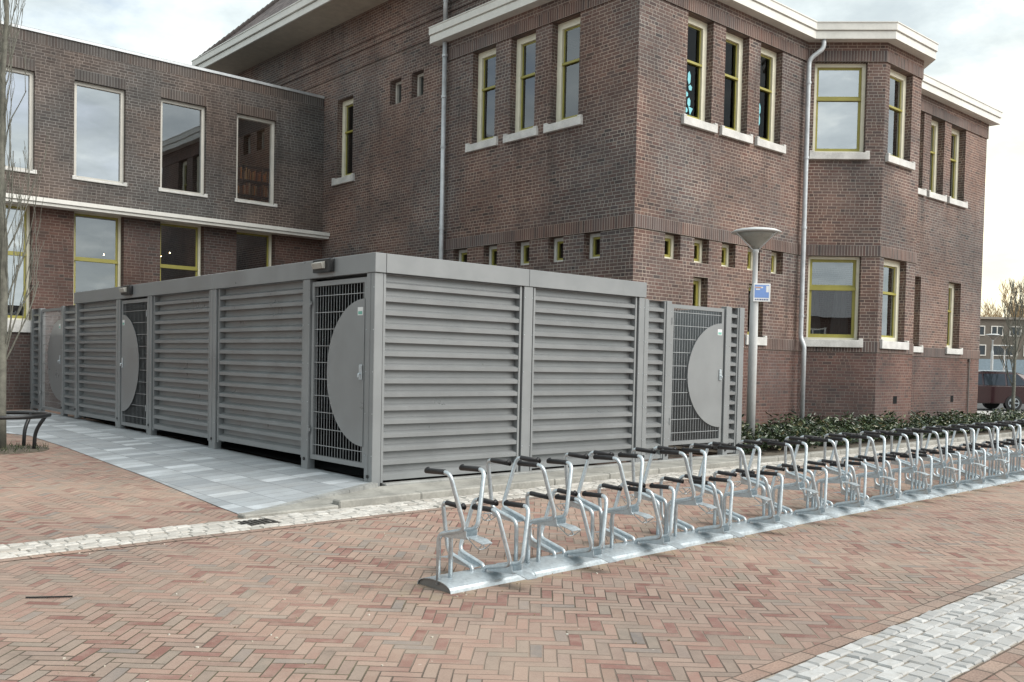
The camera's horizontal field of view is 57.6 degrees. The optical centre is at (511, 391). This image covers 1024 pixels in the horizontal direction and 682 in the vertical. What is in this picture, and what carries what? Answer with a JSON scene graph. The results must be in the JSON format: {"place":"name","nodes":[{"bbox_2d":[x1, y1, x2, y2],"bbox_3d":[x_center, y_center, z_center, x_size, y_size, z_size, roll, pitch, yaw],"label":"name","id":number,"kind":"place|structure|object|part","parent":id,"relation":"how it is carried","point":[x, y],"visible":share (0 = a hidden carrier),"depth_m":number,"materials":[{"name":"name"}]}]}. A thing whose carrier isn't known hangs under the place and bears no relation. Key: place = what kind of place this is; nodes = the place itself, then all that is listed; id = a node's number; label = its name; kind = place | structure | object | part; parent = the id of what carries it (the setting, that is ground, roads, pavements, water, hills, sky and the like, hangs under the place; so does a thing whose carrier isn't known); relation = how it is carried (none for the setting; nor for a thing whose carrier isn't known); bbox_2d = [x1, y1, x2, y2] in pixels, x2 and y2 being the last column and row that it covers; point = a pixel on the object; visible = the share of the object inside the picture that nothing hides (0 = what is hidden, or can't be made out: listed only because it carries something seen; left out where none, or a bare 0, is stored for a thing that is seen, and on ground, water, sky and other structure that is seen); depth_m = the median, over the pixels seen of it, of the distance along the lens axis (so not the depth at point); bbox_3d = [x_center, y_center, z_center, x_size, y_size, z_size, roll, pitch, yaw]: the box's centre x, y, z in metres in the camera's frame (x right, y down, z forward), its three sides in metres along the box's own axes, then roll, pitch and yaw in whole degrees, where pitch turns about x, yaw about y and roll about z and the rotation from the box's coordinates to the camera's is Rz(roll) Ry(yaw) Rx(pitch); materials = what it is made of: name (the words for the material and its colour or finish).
{"place":"outdoors","nodes":[
{"label":"outdoors","id":0,"kind":"place"},
{"bbox_2d":[6,410,369,513],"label":"tile pavement","id":1,"kind":"structure","parent":0,"point":[235,482],"depth_m":11.51,"materials":[{"name":"grey tile"}]},
{"bbox_2d":[30,305,74,415],"bbox_3d":[-9.366,-0.626,19.035,0.174,2.185,3.070,0,2,-42],"label":"louvre fence","id":2,"kind":"object","parent":1,"relation":"on","point":[61,363],"visible":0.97,"depth_m":18.91,"materials":[{"name":"grey metal"}]},
{"bbox_2d":[0,409,1023,681],"bbox_3d":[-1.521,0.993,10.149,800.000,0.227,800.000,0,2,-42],"label":"ground","id":3,"kind":"structure","parent":0,"point":[130,615],"depth_m":5.95,"materials":[{"name":"brick"}]},
{"bbox_2d":[0,445,48,454],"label":"tree pit soil","id":4,"kind":"object","parent":3,"relation":"on","point":[21,451],"visible":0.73,"depth_m":12.77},
{"bbox_2d":[0,441,47,451],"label":"weeds","id":5,"kind":"object","parent":4,"relation":"on","point":[22,447],"visible":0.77,"depth_m":13.01,"materials":[{"name":"green plant"}]},
{"bbox_2d":[0,0,48,447],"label":"bare tree","id":6,"kind":"object","parent":4,"relation":"on","point":[5,290],"visible":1,"depth_m":12.82,"materials":[{"name":"brown plant"}]},
{"bbox_2d":[0,411,51,448],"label":"tree guard","id":7,"kind":"object","parent":4,"relation":"on","point":[28,416],"visible":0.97,"depth_m":12.96,"materials":[{"name":"black metal"}]},
{"bbox_2d":[25,595,72,597],"bbox_3d":[-2.737,1.215,5.506,0.260,0.011,0.009,1,2,-10],"label":"fallen stick","id":8,"kind":"object","parent":3,"relation":"on","point":[47,596],"visible":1,"depth_m":5.50,"materials":[{"name":"brown wood"}]},
{"bbox_2d":[0,21,329,409],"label":"brick wing","id":9,"kind":"structure","parent":3,"relation":"on","point":[138,182],"depth_m":21.67,"materials":[{"name":"brown brick"}]},
{"bbox_2d":[6,203,30,332],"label":"window","id":10,"kind":"structure","parent":9,"relation":"in","point":[20,282],"depth_m":20.14,"materials":[{"name":"glass"}]},
{"bbox_2d":[5,67,36,173],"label":"window","id":11,"kind":"structure","parent":9,"relation":"in","point":[22,120],"depth_m":20.01,"materials":[{"name":"clear glass"}]},
{"bbox_2d":[73,211,120,304],"bbox_3d":[-9.489,-2.800,21.217,1.072,2.502,0.115,0,2,-42],"label":"window","id":12,"kind":"structure","parent":9,"relation":"in","point":[117,261],"depth_m":21.40,"materials":[{"name":"beige paint"}]},
{"bbox_2d":[72,81,126,186],"bbox_3d":[-9.316,-5.795,21.010,1.190,2.196,0.240,0,2,-42],"label":"window","id":13,"kind":"structure","parent":9,"relation":"in","point":[98,110],"depth_m":21.07,"materials":[{"name":"clear glass"}]},
{"bbox_2d":[160,221,200,280],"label":"window","id":14,"kind":"structure","parent":9,"relation":"in","point":[196,268],"depth_m":22.66,"materials":[{"name":"beige paint"}]},
{"bbox_2d":[158,98,207,197],"bbox_3d":[-7.888,-5.804,22.279,1.190,2.196,0.240,0,2,-42],"label":"window","id":15,"kind":"structure","parent":9,"relation":"in","point":[202,109],"depth_m":22.51,"materials":[{"name":"white glass"}]},
{"bbox_2d":[237,163,268,202],"bbox_3d":[-7.252,-5.309,25.292,2.460,1.650,0.320,0,2,-42],"label":"bookcase","id":16,"kind":"object","parent":9,"relation":"on","point":[259,191],"visible":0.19,"depth_m":25.34,"materials":[{"name":"brown wood"}]},
{"bbox_2d":[236,230,271,270],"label":"window","id":17,"kind":"structure","parent":9,"relation":"in","point":[268,236],"depth_m":23.99,"materials":[{"name":"beige paint"}]},
{"bbox_2d":[234,114,276,206],"bbox_3d":[-6.490,-5.812,23.520,1.150,2.196,0.240,0,2,-42],"label":"window","id":18,"kind":"structure","parent":9,"relation":"in","point":[271,164],"depth_m":23.80,"materials":[{"name":"white glass"}]},
{"bbox_2d":[250,482,377,511],"bbox_3d":[-1.973,1.075,9.309,0.100,0.137,1.884,2,2,30],"label":"ramp edge","id":19,"kind":"object","parent":3,"relation":"on","point":[365,486],"visible":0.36,"depth_m":9.53,"materials":[{"name":"concrete"}]},
{"bbox_2d":[74,252,646,485],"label":"bike shed","id":20,"kind":"structure","parent":3,"relation":"on","point":[377,367],"depth_m":11.85,"materials":[{"name":"grey paint"}]},
{"bbox_2d":[120,298,147,428],"bbox_3d":[-6.296,-0.466,15.524,0.099,2.130,1.262,0,2,-42],"label":"door","id":21,"kind":"structure","parent":20,"relation":"in","point":[130,360],"depth_m":15.63,"materials":[{"name":"grey paint"}]},
{"bbox_2d":[306,277,366,467],"bbox_3d":[-2.031,-0.228,10.723,0.099,2.110,1.247,0,2,-42],"label":"door","id":22,"kind":"structure","parent":20,"relation":"in","point":[346,361],"depth_m":10.60,"materials":[{"name":"grey paint"}]},
{"bbox_2d":[5,449,937,556],"bbox_3d":[2.061,1.118,12.182,40.000,0.001,0.525,0,2,-43],"label":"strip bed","id":23,"kind":"object","parent":3,"relation":"on","point":[261,528],"visible":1,"depth_m":7.67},
{"bbox_2d":[0,435,1023,558],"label":"kerb sett strip","id":24,"kind":"object","parent":23,"relation":"on","point":[103,540],"visible":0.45,"depth_m":8.41,"materials":[{"name":"beige stone"}]},
{"bbox_2d":[237,518,279,525],"bbox_3d":[-2.224,1.154,8.140,0.347,0.040,0.270,0,2,-42],"label":"drain cover","id":25,"kind":"object","parent":24,"relation":"on","point":[264,521],"visible":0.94,"depth_m":8.12,"materials":[{"name":"metal"}]},
{"bbox_2d":[0,441,1008,561],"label":"border row","id":26,"kind":"object","parent":3,"relation":"on","point":[159,541],"depth_m":7.75,"materials":[{"name":"stone"}]},
{"bbox_2d":[260,455,762,510],"bbox_3d":[0.595,1.052,11.715,8.663,0.044,0.533,0,2,-43],"label":"kerb apron","id":27,"kind":"object","parent":3,"relation":"on","point":[378,490],"visible":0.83,"depth_m":10.66,"materials":[{"name":"concrete"}]},
{"bbox_2d":[380,454,738,485],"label":"shed plinth","id":28,"kind":"structure","parent":3,"relation":"on","point":[508,473],"depth_m":11.63,"materials":[{"name":"concrete"}]},
{"bbox_2d":[191,0,1002,430],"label":"brick building","id":29,"kind":"structure","parent":3,"relation":"on","point":[663,148],"depth_m":20.16,"materials":[{"name":"brown brick"}]},
{"bbox_2d":[332,98,354,185],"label":"window","id":30,"kind":"structure","parent":29,"relation":"in","point":[347,121],"depth_m":24.17,"materials":[{"name":"beige paint"}]},
{"bbox_2d":[395,81,400,103],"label":"window","id":31,"kind":"structure","parent":29,"relation":"in","point":[398,85],"depth_m":22.45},
{"bbox_2d":[417,73,423,95],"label":"window","id":32,"kind":"structure","parent":29,"relation":"in","point":[420,79],"depth_m":21.78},
{"bbox_2d":[459,249,466,261],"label":"window","id":33,"kind":"structure","parent":29,"relation":"in","point":[462,253],"depth_m":20.62,"materials":[{"name":"white paint"}]},
{"bbox_2d":[465,48,497,152],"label":"window","id":34,"kind":"structure","parent":29,"relation":"in","point":[486,138],"depth_m":19.98,"materials":[{"name":"beige paint"}]},
{"bbox_2d":[489,246,496,265],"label":"window","id":35,"kind":"structure","parent":29,"relation":"in","point":[492,249],"depth_m":19.85,"materials":[{"name":"white paint"}]},
{"bbox_2d":[503,33,537,143],"bbox_3d":[0.284,-6.164,18.907,0.335,2.131,1.000,0,2,-42],"label":"window","id":36,"kind":"structure","parent":29,"relation":"in","point":[525,128],"depth_m":19.04,"materials":[{"name":"beige paint"}]},
{"bbox_2d":[521,242,528,264],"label":"window","id":37,"kind":"structure","parent":29,"relation":"in","point":[524,245],"depth_m":19.09,"materials":[{"name":"white paint"}]},
{"bbox_2d":[554,238,562,261],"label":"window","id":38,"kind":"structure","parent":29,"relation":"in","point":[558,242],"depth_m":18.35,"materials":[{"name":"white paint"}]},
{"bbox_2d":[543,17,582,133],"bbox_3d":[1.094,-6.119,17.995,0.335,2.131,1.020,0,2,-42],"label":"window","id":39,"kind":"structure","parent":29,"relation":"in","point":[567,116],"depth_m":18.13,"materials":[{"name":"beige paint"}]},
{"bbox_2d":[589,233,599,258],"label":"window","id":40,"kind":"structure","parent":29,"relation":"in","point":[594,238],"depth_m":17.63,"materials":[{"name":"white paint"}]},
{"bbox_2d":[665,234,673,258],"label":"window","id":41,"kind":"structure","parent":29,"relation":"in","point":[669,239],"depth_m":17.61,"materials":[{"name":"beige paint"}]},
{"bbox_2d":[693,278,700,305],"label":"window","id":42,"kind":"structure","parent":29,"relation":"in","point":[696,281],"depth_m":18.22,"materials":[{"name":"beige paint"}]},
{"bbox_2d":[694,239,701,262],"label":"window","id":43,"kind":"structure","parent":29,"relation":"in","point":[697,243],"depth_m":18.19,"materials":[{"name":"beige paint"}]},
{"bbox_2d":[681,16,717,133],"bbox_3d":[3.511,-6.067,17.800,1.050,2.121,0.335,0,2,-42],"label":"window","id":44,"kind":"structure","parent":29,"relation":"in","point":[694,117],"depth_m":17.95,"materials":[{"name":"beige paint"}]},
{"bbox_2d":[721,244,728,266],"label":"window","id":45,"kind":"structure","parent":29,"relation":"in","point":[725,248],"depth_m":18.78,"materials":[{"name":"beige paint"}]},
{"bbox_2d":[719,32,752,143],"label":"window","id":46,"kind":"structure","parent":29,"relation":"in","point":[731,129],"depth_m":18.75,"materials":[{"name":"beige paint"}]},
{"bbox_2d":[747,248,752,269],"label":"window","id":47,"kind":"structure","parent":29,"relation":"in","point":[750,252],"depth_m":19.36,"materials":[{"name":"beige paint"}]},
{"bbox_2d":[745,285,766,345],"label":"window","id":48,"kind":"structure","parent":29,"relation":"in","point":[762,341],"depth_m":19.39,"materials":[{"name":"beige paint"}]},
{"bbox_2d":[755,47,785,153],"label":"window","id":49,"kind":"structure","parent":29,"relation":"in","point":[765,138],"depth_m":19.56,"materials":[{"name":"beige paint"}]},
{"bbox_2d":[771,252,776,273],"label":"window","id":50,"kind":"structure","parent":29,"relation":"in","point":[773,256],"depth_m":19.92,"materials":[{"name":"beige paint"}]},
{"bbox_2d":[804,256,862,347],"bbox_3d":[7.020,-1.960,20.434,1.270,1.981,0.434,1,2,3],"label":"window","id":51,"kind":"structure","parent":29,"relation":"in","point":[838,336],"depth_m":20.45,"materials":[{"name":"beige paint"}]},
{"bbox_2d":[809,64,869,159],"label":"window","id":52,"kind":"structure","parent":29,"relation":"in","point":[839,89],"depth_m":20.32,"materials":[{"name":"clear glass"}]},
{"bbox_2d":[882,269,891,335],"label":"window pane","id":53,"kind":"structure","parent":29,"relation":"in","point":[887,299],"depth_m":22.67,"materials":[{"name":"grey glass"}]},
{"bbox_2d":[888,92,897,156],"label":"window pane","id":54,"kind":"structure","parent":29,"relation":"in","point":[893,115],"depth_m":22.52,"materials":[{"name":"clear glass"}]},
{"bbox_2d":[879,259,908,349],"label":"window","id":55,"kind":"structure","parent":29,"relation":"in","point":[886,342],"depth_m":21.10,"materials":[{"name":"beige paint"}]},
{"bbox_2d":[885,69,914,170],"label":"window","id":56,"kind":"structure","parent":29,"relation":"in","point":[899,161],"depth_m":20.98,"materials":[{"name":"beige paint"}]},
{"bbox_2d":[914,345,922,352],"bbox_3d":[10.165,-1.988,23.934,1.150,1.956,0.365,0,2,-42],"label":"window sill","id":57,"kind":"structure","parent":29,"relation":"in","point":[916,349],"depth_m":24.06,"materials":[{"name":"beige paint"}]},
{"bbox_2d":[918,188,926,195],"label":"window","id":58,"kind":"structure","parent":29,"relation":"in","point":[923,192],"depth_m":23.85,"materials":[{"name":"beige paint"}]},
{"bbox_2d":[927,120,946,201],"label":"window","id":59,"kind":"structure","parent":29,"relation":"in","point":[931,193],"depth_m":24.80,"materials":[{"name":"beige paint"}]},
{"bbox_2d":[945,283,962,354],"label":"window","id":60,"kind":"structure","parent":29,"relation":"in","point":[948,350],"depth_m":25.82,"materials":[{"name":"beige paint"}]},
{"bbox_2d":[947,128,967,208],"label":"window","id":61,"kind":"structure","parent":29,"relation":"in","point":[952,199],"depth_m":25.68,"materials":[{"name":"beige paint"}]},
{"bbox_2d":[238,431,1023,518],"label":"kerb","id":62,"kind":"structure","parent":3,"relation":"on","point":[339,503],"depth_m":10.83,"materials":[{"name":"concrete"}]},
{"bbox_2d":[641,299,744,459],"bbox_3d":[1.930,-0.155,14.768,2.395,2.385,2.494,0,2,-42],"label":"louvre fence","id":63,"kind":"object","parent":3,"relation":"on","point":[692,373],"visible":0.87,"depth_m":14.10,"materials":[{"name":"grey metal"}]},
{"bbox_2d":[417,419,1023,593],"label":"bike rack","id":64,"kind":"object","parent":3,"relation":"on","point":[525,566],"visible":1,"depth_m":7.80,"materials":[{"name":"metal"}]},
{"bbox_2d":[668,427,1023,455],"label":"planting bed","id":65,"kind":"object","parent":3,"relation":"on","point":[774,451],"visible":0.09,"depth_m":16.61,"materials":[{"name":"soil"}]},
{"bbox_2d":[731,227,781,439],"bbox_3d":[4.062,-0.868,15.686,0.820,3.745,0.820,0,2,-42],"label":"street lamp","id":66,"kind":"object","parent":65,"relation":"on","point":[755,238],"visible":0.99,"depth_m":15.62,"materials":[{"name":"grey metal"}]},
{"bbox_2d":[753,283,770,301],"bbox_3d":[4.179,-1.653,15.585,0.290,0.305,0.034,1,2,-4],"label":"street sign","id":67,"kind":"object","parent":66,"relation":"attached to","point":[761,292],"visible":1,"depth_m":15.57,"materials":[{"name":"metal"}]},
{"bbox_2d":[741,408,1023,454],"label":"hedge","id":68,"kind":"object","parent":65,"relation":"on","point":[780,431],"visible":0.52,"depth_m":18.37,"materials":[{"name":"green plant"}]},
{"bbox_2d":[720,566,1023,681],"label":"border row","id":69,"kind":"object","parent":3,"relation":"on","point":[765,670],"depth_m":5.14,"materials":[{"name":"brick"}]},
{"bbox_2d":[756,574,1023,681],"bbox_3d":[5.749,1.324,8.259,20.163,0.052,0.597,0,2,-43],"label":"front sett strip","id":70,"kind":"object","parent":3,"relation":"on","point":[925,663],"visible":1,"depth_m":4.89,"materials":[{"name":"stone"}]},
{"bbox_2d":[949,641,1023,681],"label":"border row","id":71,"kind":"object","parent":3,"relation":"on","point":[992,666],"depth_m":4.60,"materials":[{"name":"brick"}]},
{"bbox_2d":[986,334,999,369],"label":"street lamp","id":72,"kind":"object","parent":3,"relation":"on","point":[992,337],"visible":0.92,"depth_m":53.24,"materials":[{"name":"grey metal"}]},
{"bbox_2d":[980,278,1023,317],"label":"bare tree","id":73,"kind":"object","parent":3,"relation":"on","point":[988,314],"visible":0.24,"depth_m":103.59,"materials":[{"name":"brown plant"}]},
{"bbox_2d":[1000,345,1006,371],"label":"street lamp","id":74,"kind":"object","parent":3,"relation":"on","point":[1004,355],"visible":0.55,"depth_m":74.18,"materials":[{"name":"grey metal"}]},
{"bbox_2d":[994,279,1023,316],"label":"bare tree","id":75,"kind":"object","parent":3,"relation":"on","point":[1014,304],"visible":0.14,"depth_m":102.03,"materials":[{"name":"brown plant"}]},
{"bbox_2d":[1,0,1023,316],"label":"sky","id":76,"kind":"structure","parent":0,"point":[980,53],"materials":[{"name":"white"}]},
{"bbox_2d":[15,462,1013,681],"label":"grit","id":77,"kind":"object","parent":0,"point":[418,604],"visible":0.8,"depth_m":5.96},
{"bbox_2d":[977,411,1021,415],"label":"pavement","id":78,"kind":"structure","parent":0,"point":[985,412],"depth_m":31.79,"materials":[{"name":"grey concrete"}]},
{"bbox_2d":[977,403,1023,411],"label":"road","id":79,"kind":"structure","parent":0,"point":[980,407],"depth_m":37.83,"materials":[{"name":"grey asphalt"}]},
{"bbox_2d":[977,370,1023,409],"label":"parked car","id":80,"kind":"object","parent":79,"relation":"on","point":[994,390],"visible":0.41,"depth_m":35.54,"materials":[{"name":"red paint"}]},
{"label":"side window","id":81,"kind":"part","parent":80,"relation":"part of","materials":[{"name":"black glass"}]},
{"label":"side window","id":82,"kind":"part","parent":80,"relation":"part of","materials":[{"name":"black glass"}]},
{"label":"side window","id":83,"kind":"part","parent":80,"relation":"part of","materials":[{"name":"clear glass"}]},
{"bbox_2d":[996,277,1023,410],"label":"bare tree","id":84,"kind":"object","parent":79,"relation":"on","point":[1014,352],"visible":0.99,"depth_m":34.69,"materials":[{"name":"brown plant"}]},
{"bbox_2d":[979,317,1023,374],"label":"apartment block","id":85,"kind":"structure","parent":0,"point":[988,325],"depth_m":84.05,"materials":[{"name":"brick"}]},
{"bbox_2d":[979,344,985,355],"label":"window","id":86,"kind":"structure","parent":85,"relation":"in","point":[982,348],"depth_m":84.07,"materials":[{"name":"white paint"}]},
{"bbox_2d":[980,326,984,335],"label":"window","id":87,"kind":"structure","parent":85,"relation":"in","point":[982,328],"depth_m":84.00,"materials":[{"name":"white paint"}]},
{"bbox_2d":[991,326,1003,335],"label":"window","id":88,"kind":"structure","parent":85,"relation":"in","point":[994,329],"depth_m":84.00,"materials":[{"name":"white paint"}]},
{"bbox_2d":[993,345,1017,355],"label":"window","id":89,"kind":"structure","parent":85,"relation":"in","point":[995,347],"depth_m":84.07,"materials":[{"name":"white paint"}]},
{"bbox_2d":[1009,326,1021,335],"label":"window","id":90,"kind":"structure","parent":85,"relation":"in","point":[1013,327],"depth_m":84.00,"materials":[{"name":"white paint"}]}
]}

